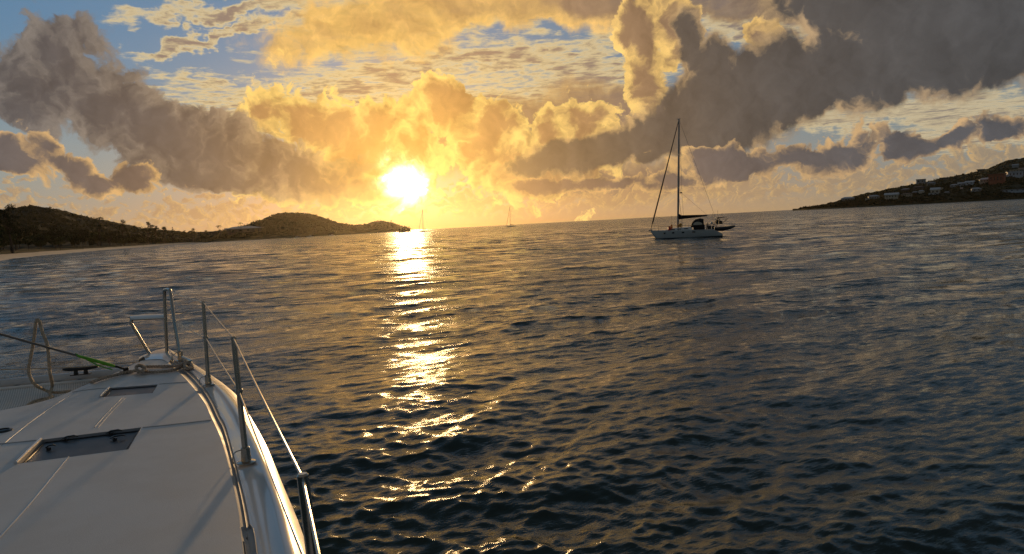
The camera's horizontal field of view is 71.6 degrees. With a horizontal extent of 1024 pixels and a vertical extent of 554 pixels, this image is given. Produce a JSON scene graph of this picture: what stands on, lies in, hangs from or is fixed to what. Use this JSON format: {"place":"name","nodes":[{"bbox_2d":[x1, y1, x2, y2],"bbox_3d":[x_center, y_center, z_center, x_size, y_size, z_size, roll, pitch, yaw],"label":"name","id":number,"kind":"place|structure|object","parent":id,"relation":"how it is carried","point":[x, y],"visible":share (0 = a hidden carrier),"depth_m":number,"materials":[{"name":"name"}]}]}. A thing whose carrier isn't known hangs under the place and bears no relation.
{"place":"outdoors","nodes":[
{"label":"outdoors","id":0,"kind":"place"},
{"bbox_2d":[0,242,167,254],"bbox_3d":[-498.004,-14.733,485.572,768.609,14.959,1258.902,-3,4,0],"label":"ground","id":1,"kind":"structure","parent":0,"point":[23,248],"depth_m":573.39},
{"bbox_2d":[0,234,5,250],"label":"broadleaf tree","id":2,"kind":"object","parent":1,"relation":"on","point":[3,236],"visible":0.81,"depth_m":407.92,"materials":[{"name":"green plant"}]},
{"bbox_2d":[0,237,6,247],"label":"broadleaf tree","id":3,"kind":"object","parent":1,"relation":"on","point":[2,245],"visible":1,"depth_m":371.60,"materials":[{"name":"green plant"}]},
{"bbox_2d":[5,234,19,250],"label":"broadleaf tree","id":4,"kind":"object","parent":1,"relation":"on","point":[14,239],"visible":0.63,"depth_m":418.20,"materials":[{"name":"green plant"}]},
{"bbox_2d":[0,204,25,252],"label":"broadleaf tree","id":5,"kind":"object","parent":1,"relation":"on","point":[8,222],"visible":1,"depth_m":395.83,"materials":[{"name":"green plant"}]},
{"bbox_2d":[6,234,27,249],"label":"broadleaf tree","id":6,"kind":"object","parent":1,"relation":"on","point":[23,241],"visible":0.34,"depth_m":448.57,"materials":[{"name":"green plant"}]},
{"bbox_2d":[6,227,28,250],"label":"broadleaf tree","id":7,"kind":"object","parent":1,"relation":"on","point":[20,236],"visible":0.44,"depth_m":442.62,"materials":[{"name":"green plant"}]},
{"bbox_2d":[20,237,36,249],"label":"broadleaf tree","id":8,"kind":"object","parent":1,"relation":"on","point":[29,242],"visible":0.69,"depth_m":476.15,"materials":[{"name":"green plant"}]},
{"bbox_2d":[36,240,46,249],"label":"broadleaf tree","id":9,"kind":"object","parent":1,"relation":"on","point":[40,243],"visible":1,"depth_m":482.36,"materials":[{"name":"green plant"}]},
{"bbox_2d":[50,236,65,249],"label":"broadleaf tree","id":10,"kind":"object","parent":1,"relation":"on","point":[60,239],"visible":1,"depth_m":508.47,"materials":[{"name":"green plant"}]},
{"bbox_2d":[50,230,65,248],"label":"broadleaf tree","id":11,"kind":"object","parent":1,"relation":"on","point":[53,234],"visible":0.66,"depth_m":523.97,"materials":[{"name":"green plant"}]},
{"bbox_2d":[69,234,79,246],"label":"broadleaf tree","id":12,"kind":"object","parent":1,"relation":"on","point":[74,236],"visible":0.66,"depth_m":595.23,"materials":[{"name":"green plant"}]},
{"bbox_2d":[70,238,80,245],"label":"broadleaf tree","id":13,"kind":"object","parent":1,"relation":"on","point":[76,241],"visible":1,"depth_m":562.72,"materials":[{"name":"green plant"}]},
{"bbox_2d":[92,217,104,245],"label":"broadleaf tree","id":14,"kind":"object","parent":1,"relation":"on","point":[98,229],"visible":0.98,"depth_m":637.28,"materials":[{"name":"green plant"}]},
{"bbox_2d":[102,233,114,243],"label":"broadleaf tree","id":15,"kind":"object","parent":1,"relation":"on","point":[111,238],"visible":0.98,"depth_m":656.08,"materials":[{"name":"green plant"}]},
{"bbox_2d":[117,238,125,245],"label":"broadleaf tree","id":16,"kind":"object","parent":1,"relation":"on","point":[121,240],"visible":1,"depth_m":677.82,"materials":[{"name":"green plant"}]},
{"bbox_2d":[115,220,128,244],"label":"broadleaf tree","id":17,"kind":"object","parent":1,"relation":"on","point":[122,230],"visible":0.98,"depth_m":715.53,"materials":[{"name":"green plant"}]},
{"bbox_2d":[125,237,133,242],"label":"broadleaf tree","id":18,"kind":"object","parent":1,"relation":"on","point":[128,240],"visible":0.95,"depth_m":714.44,"materials":[{"name":"green plant"}]},
{"bbox_2d":[134,237,144,244],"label":"broadleaf tree","id":19,"kind":"object","parent":1,"relation":"on","point":[139,239],"visible":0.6,"depth_m":766.95,"materials":[{"name":"green plant"}]},
{"bbox_2d":[140,222,154,243],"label":"broadleaf tree","id":20,"kind":"object","parent":1,"relation":"on","point":[149,227],"visible":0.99,"depth_m":897.29,"materials":[{"name":"green plant"}]},
{"bbox_2d":[150,226,160,243],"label":"broadleaf tree","id":21,"kind":"object","parent":1,"relation":"on","point":[156,233],"visible":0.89,"depth_m":911.79,"materials":[{"name":"green plant"}]},
{"bbox_2d":[157,227,166,243],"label":"broadleaf tree","id":22,"kind":"object","parent":1,"relation":"on","point":[164,229],"visible":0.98,"depth_m":946.38,"materials":[{"name":"green plant"}]},
{"bbox_2d":[0,242,204,260],"bbox_3d":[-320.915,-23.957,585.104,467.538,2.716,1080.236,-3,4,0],"label":"beach","id":23,"kind":"structure","parent":0,"point":[13,256],"depth_m":452.23,"materials":[{"name":"beige sand"}]},
{"bbox_2d":[188,228,195,241],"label":"broadleaf tree","id":24,"kind":"object","parent":23,"relation":"on","point":[192,233],"visible":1,"depth_m":1116.00,"materials":[{"name":"green plant"}]},
{"bbox_2d":[0,205,212,242],"bbox_3d":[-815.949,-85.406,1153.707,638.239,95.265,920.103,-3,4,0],"label":"hill","id":25,"kind":"structure","parent":0,"point":[38,209],"depth_m":1104.36,"materials":[{"name":"green plant"}]},
{"bbox_2d":[0,204,213,242],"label":"scrub","id":26,"kind":"object","parent":25,"relation":"on","point":[44,217],"visible":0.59,"depth_m":1081.16,"materials":[{"name":"green plant"}]},
{"bbox_2d":[196,230,231,235],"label":"beach building","id":27,"kind":"structure","parent":25,"relation":"on","point":[213,233],"depth_m":1319.87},
{"bbox_2d":[213,212,410,241],"bbox_3d":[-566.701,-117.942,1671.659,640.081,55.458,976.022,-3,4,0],"label":"hill","id":28,"kind":"structure","parent":0,"point":[275,236],"depth_m":1400.16,"materials":[{"name":"green plant"}]},
{"bbox_2d":[223,226,263,234],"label":"pavilion","id":29,"kind":"structure","parent":28,"relation":"on","point":[241,229],"depth_m":1348.59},
{"bbox_2d":[212,212,410,238],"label":"scrub","id":30,"kind":"object","parent":28,"relation":"on","point":[334,225],"visible":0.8,"depth_m":1456.43,"materials":[{"name":"green plant"}]},
{"bbox_2d":[0,199,1023,553],"bbox_3d":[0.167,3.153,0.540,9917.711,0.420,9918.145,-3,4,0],"label":"sea","id":31,"kind":"structure","parent":0,"point":[834,381],"depth_m":15.41,"materials":[{"name":"liquid"}]},
{"bbox_2d":[18,242,203,257],"bbox_3d":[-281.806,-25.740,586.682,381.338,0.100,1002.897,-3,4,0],"label":"surf","id":32,"kind":"structure","parent":31,"relation":"on","point":[86,251],"depth_m":412.72,"materials":[{"name":"liquid"}]},
{"bbox_2d":[0,288,320,553],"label":"catamaran","id":33,"kind":"object","parent":31,"relation":"on","point":[179,461],"visible":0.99,"depth_m":3.43,"materials":[{"name":"plastic"}]},
{"bbox_2d":[26,318,70,404],"bbox_3d":[-3.636,0.634,5.556,0.275,0.647,0.694,-5,5,-20],"label":"dock line","id":34,"kind":"object","parent":33,"relation":"attached to","point":[50,391],"visible":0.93,"depth_m":5.48,"materials":[{"name":"beige fabric"}]},
{"bbox_2d":[83,362,193,385],"bbox_3d":[-3.119,0.818,5.924,0.920,0.169,0.510,-4,4,-15],"label":"mooring rope","id":35,"kind":"object","parent":33,"relation":"attached to","point":[185,365],"visible":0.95,"depth_m":5.91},
{"bbox_2d":[649,118,727,238],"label":"sailboat","id":36,"kind":"object","parent":31,"relation":"on","point":[697,230],"visible":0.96,"depth_m":99.67,"materials":[{"name":"paint"}]},
{"bbox_2d":[712,225,734,230],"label":"inflatable dinghy","id":37,"kind":"object","parent":36,"relation":"hanging from","point":[723,228],"visible":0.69,"depth_m":98.73,"materials":[{"name":"grey rubber"}]},
{"bbox_2d":[0,0,1023,232],"label":"sky","id":38,"kind":"structure","parent":0,"point":[200,115],"materials":[{"name":"orange"}]},
{"bbox_2d":[793,158,1023,210],"bbox_3d":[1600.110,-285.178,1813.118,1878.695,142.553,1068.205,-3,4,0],"label":"hill","id":39,"kind":"structure","parent":0,"point":[992,169],"depth_m":1455.81,"materials":[{"name":"green plant"}]},
{"bbox_2d":[841,197,853,200],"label":"house","id":40,"kind":"structure","parent":39,"relation":"on","point":[846,198],"depth_m":1631.26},
{"bbox_2d":[868,195,879,199],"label":"house","id":41,"kind":"structure","parent":39,"relation":"on","point":[873,196],"depth_m":1506.14,"materials":[{"name":"white paint"}]},
{"bbox_2d":[884,192,898,199],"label":"house","id":42,"kind":"structure","parent":39,"relation":"on","point":[892,195],"depth_m":1475.79,"materials":[{"name":"white paint"}]},
{"bbox_2d":[901,193,911,196],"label":"house","id":43,"kind":"structure","parent":39,"relation":"on","point":[907,194],"depth_m":1489.14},
{"bbox_2d":[798,158,1023,208],"bbox_3d":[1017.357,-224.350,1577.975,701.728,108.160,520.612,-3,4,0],"label":"scrub","id":44,"kind":"object","parent":39,"relation":"on","point":[861,199],"visible":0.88,"depth_m":1492.01,"materials":[{"name":"green plant"}]},
{"bbox_2d":[913,186,924,190],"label":"house","id":45,"kind":"structure","parent":39,"relation":"on","point":[918,187],"depth_m":1582.69,"materials":[{"name":"white paint"}]},
{"bbox_2d":[916,179,925,183],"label":"house","id":46,"kind":"structure","parent":39,"relation":"on","point":[919,181],"depth_m":1721.54,"materials":[{"name":"grey paint"}]},
{"bbox_2d":[930,187,940,192],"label":"house","id":47,"kind":"structure","parent":39,"relation":"on","point":[935,190],"depth_m":1481.69,"materials":[{"name":"white paint"}]},
{"bbox_2d":[965,181,974,184],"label":"house","id":48,"kind":"structure","parent":39,"relation":"on","point":[969,182],"depth_m":1511.06,"materials":[{"name":"white paint"}]},
{"bbox_2d":[971,187,981,191],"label":"house","id":49,"kind":"structure","parent":39,"relation":"on","point":[976,189],"depth_m":1401.27,"materials":[{"name":"white paint"}]},
{"bbox_2d":[979,178,987,183],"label":"house","id":50,"kind":"structure","parent":39,"relation":"on","point":[982,180],"depth_m":1486.16,"materials":[{"name":"white paint"}]},
{"bbox_2d":[988,173,1006,183],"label":"house","id":51,"kind":"structure","parent":39,"relation":"on","point":[999,178],"depth_m":1456.00,"materials":[{"name":"ceramic"}]},
{"bbox_2d":[1002,189,1023,192],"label":"house","id":52,"kind":"structure","parent":39,"relation":"on","point":[1015,190],"depth_m":1356.04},
{"bbox_2d":[1005,171,1022,177],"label":"house","id":53,"kind":"structure","parent":39,"relation":"on","point":[1017,174],"depth_m":1493.29,"materials":[{"name":"white paint"}]}
]}

